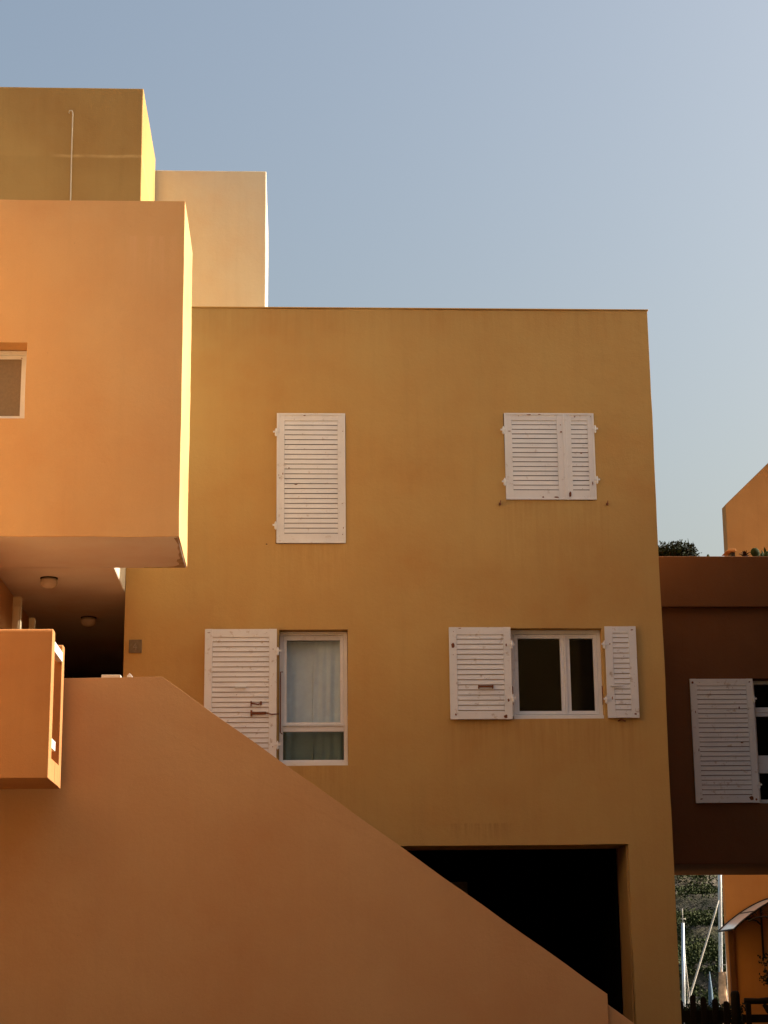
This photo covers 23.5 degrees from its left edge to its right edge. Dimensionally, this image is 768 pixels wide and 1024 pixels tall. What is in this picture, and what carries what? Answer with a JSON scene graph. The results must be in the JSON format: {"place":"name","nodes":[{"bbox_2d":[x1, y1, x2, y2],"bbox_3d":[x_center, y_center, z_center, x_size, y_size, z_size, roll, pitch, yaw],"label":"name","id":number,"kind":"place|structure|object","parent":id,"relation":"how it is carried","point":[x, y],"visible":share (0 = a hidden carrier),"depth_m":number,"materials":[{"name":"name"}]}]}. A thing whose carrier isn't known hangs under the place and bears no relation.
{"place":"outdoors","nodes":[
{"label":"outdoors","id":0,"kind":"place"},
{"bbox_2d":[0,0,767,555],"label":"sky","id":1,"kind":"structure","parent":0,"point":[524,154],"materials":[{"name":"blue"}]},
{"bbox_2d":[123,306,680,1023],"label":"ochre house","id":2,"kind":"structure","parent":0,"point":[407,596],"depth_m":24.64,"materials":[{"name":"paint"}]},
{"bbox_2d":[129,640,141,652],"bbox_3d":[-3.256,1.759,24.183,0.167,0.176,0.029,0,-14,-3],"label":"house number sign","id":3,"kind":"object","parent":2,"relation":"attached to","point":[135,646],"visible":1,"depth_m":24.17,"materials":[{"name":"tile"}]},
{"bbox_2d":[154,171,267,306],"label":"rooftop tower","id":4,"kind":"structure","parent":2,"relation":"on","point":[227,214],"depth_m":28.30,"materials":[{"name":"paint"}]},
{"bbox_2d":[279,632,347,765],"bbox_3d":[-0.929,2.467,24.322,0.896,1.782,0.318,0,-14,-3],"label":"window","id":5,"kind":"structure","parent":2,"relation":"in","point":[313,692],"depth_m":24.29,"materials":[{"name":"glass"}]},
{"bbox_2d":[511,630,603,718],"bbox_3d":[2.287,2.157,24.480,1.208,1.200,0.175,0,-14,-3],"label":"window","id":6,"kind":"structure","parent":2,"relation":"in","point":[557,674],"depth_m":24.52,"materials":[{"name":"paint"}]},
{"bbox_2d":[675,875,728,1007],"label":"hillside","id":7,"kind":"structure","parent":0,"point":[698,901],"depth_m":176.06,"materials":[{"name":"green plant"}]},
{"bbox_2d":[675,875,726,1004],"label":"hillside scrub","id":8,"kind":"object","parent":7,"relation":"on","point":[693,952],"visible":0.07,"depth_m":170.38,"materials":[{"name":"green plant"}]},
{"bbox_2d":[659,556,767,874],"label":"red brown house","id":9,"kind":"structure","parent":0,"point":[715,624],"depth_m":26.39,"materials":[{"name":"paint"}]},
{"bbox_2d":[658,539,701,555],"bbox_3d":[4.281,0.591,27.275,0.810,0.386,0.642,0,-14,-3],"label":"rooftop shrub","id":10,"kind":"object","parent":9,"relation":"on","point":[675,549],"visible":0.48,"depth_m":27.13,"materials":[{"name":"green plant"}]},
{"bbox_2d":[751,548,767,555],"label":"prickly pear cactus","id":11,"kind":"object","parent":9,"relation":"on","point":[755,552],"visible":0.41,"depth_m":27.27,"materials":[{"name":"green plant"}]},
{"bbox_2d":[753,681,767,802],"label":"window","id":12,"kind":"structure","parent":9,"relation":"in","point":[760,688],"depth_m":26.49,"materials":[{"name":"glass"}]},
{"bbox_2d":[722,549,735,555],"bbox_3d":[5.276,0.782,28.213,0.159,0.392,0.300,0,-14,-3],"label":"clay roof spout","id":13,"kind":"object","parent":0,"point":[729,552],"visible":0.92,"depth_m":28.15,"materials":[{"name":"ceramic"}]},
{"bbox_2d":[721,463,767,1023],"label":"orange building","id":14,"kind":"structure","parent":0,"point":[745,516],"depth_m":33.68,"materials":[{"name":"orange paint"}]},
{"bbox_2d":[718,898,767,956],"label":"door canopy","id":15,"kind":"object","parent":14,"relation":"attached to","point":[735,922],"visible":1,"depth_m":33.09,"materials":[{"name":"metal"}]},
{"bbox_2d":[739,550,751,555],"bbox_3d":[5.325,0.657,27.268,0.166,0.168,0.166,12,-19,-40],"label":"aloe","id":16,"kind":"object","parent":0,"point":[744,553],"visible":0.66,"depth_m":27.25,"materials":[{"name":"green plant"}]},
{"bbox_2d":[742,997,767,1023],"bbox_3d":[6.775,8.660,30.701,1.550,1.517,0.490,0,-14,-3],"label":"wooden bench","id":17,"kind":"object","parent":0,"point":[749,1017],"visible":1,"depth_m":30.86,"materials":[{"name":"brown wood"}]},
{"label":"ground","id":18,"kind":"structure","parent":0,"visible":0},
{"bbox_2d":[0,200,191,788],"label":"orange house","id":19,"kind":"structure","parent":18,"relation":"on","point":[95,318],"depth_m":21.98,"materials":[{"name":"paint"}]},
{"bbox_2d":[0,351,26,418],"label":"window","id":20,"kind":"structure","parent":19,"relation":"in","point":[13,364],"depth_m":22.12,"materials":[{"name":"paint"}]},
{"bbox_2d":[12,597,22,628],"bbox_3d":[-4.547,2.140,22.715,0.100,2.220,0.142,0,-14,-3],"label":"door","id":21,"kind":"structure","parent":19,"relation":"in","point":[17,601],"depth_m":22.88,"materials":[{"name":"paint"}]},
{"bbox_2d":[29,618,35,628],"bbox_3d":[-4.496,2.382,23.420,0.070,2.100,0.142,0,-14,-3],"label":"door","id":22,"kind":"structure","parent":19,"relation":"in","point":[32,621],"depth_m":23.61,"materials":[{"name":"paint"}]},
{"bbox_2d":[40,576,57,588],"bbox_3d":[-4.262,0.907,23.490,0.224,0.140,0.224,0,-14,-3],"label":"ceiling lamp","id":23,"kind":"object","parent":19,"relation":"attached to","point":[48,582],"visible":1,"depth_m":23.41,"materials":[{"name":"glass"}]},
{"bbox_2d":[0,87,154,200],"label":"rooftop box","id":24,"kind":"object","parent":19,"relation":"on","point":[76,143],"visible":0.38,"depth_m":25.93,"materials":[{"name":"paint"}]},
{"bbox_2d":[81,616,96,626],"bbox_3d":[-4.161,1.554,26.016,0.224,0.140,0.224,0,-14,-3],"label":"ceiling lamp","id":25,"kind":"object","parent":19,"relation":"attached to","point":[88,621],"visible":1,"depth_m":25.94,"materials":[{"name":"glass"}]},
{"bbox_2d":[0,677,633,1023],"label":"outdoor staircase","id":26,"kind":"structure","parent":18,"relation":"on","point":[170,853],"depth_m":20.61,"materials":[{"name":"orange paint"}]},
{"bbox_2d":[101,675,120,677],"bbox_3d":[-3.169,1.956,21.506,0.220,0.088,0.220,0,-14,-3],"label":"ledge board","id":27,"kind":"object","parent":26,"relation":"on","point":[106,676],"visible":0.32,"depth_m":21.41,"materials":[{"name":"white"}]},
{"bbox_2d":[680,991,740,1023],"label":"picket fence","id":28,"kind":"object","parent":18,"relation":"on","point":[704,1015],"visible":0.89,"depth_m":31.16,"materials":[{"name":"brown wood"}]},
{"bbox_2d":[708,972,712,1006],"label":"furled parasol","id":29,"kind":"object","parent":18,"relation":"on","point":[710,994],"visible":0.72,"depth_m":56.60,"materials":[{"name":"white fabric"}]},
{"bbox_2d":[683,1002,745,1023],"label":"hedge","id":30,"kind":"object","parent":18,"relation":"on","point":[698,1006],"visible":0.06,"depth_m":31.83,"materials":[{"name":"green plant"}]},
{"bbox_2d":[757,953,767,985],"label":"potted rose","id":31,"kind":"object","parent":18,"relation":"on","point":[765,969],"visible":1,"depth_m":31.97,"materials":[{"name":"green plant"}]},
{"label":"water","id":32,"kind":"structure","parent":0,"visible":0},
{"bbox_2d":[681,908,689,1007],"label":"sailboat","id":33,"kind":"object","parent":32,"relation":"on","point":[684,969],"visible":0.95,"depth_m":58.72,"materials":[{"name":"metal"}]},
{"bbox_2d":[687,875,727,1023],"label":"sailboat","id":34,"kind":"object","parent":32,"relation":"on","point":[723,993],"visible":0.56,"depth_m":59.61,"materials":[{"name":"metal"}]}
]}

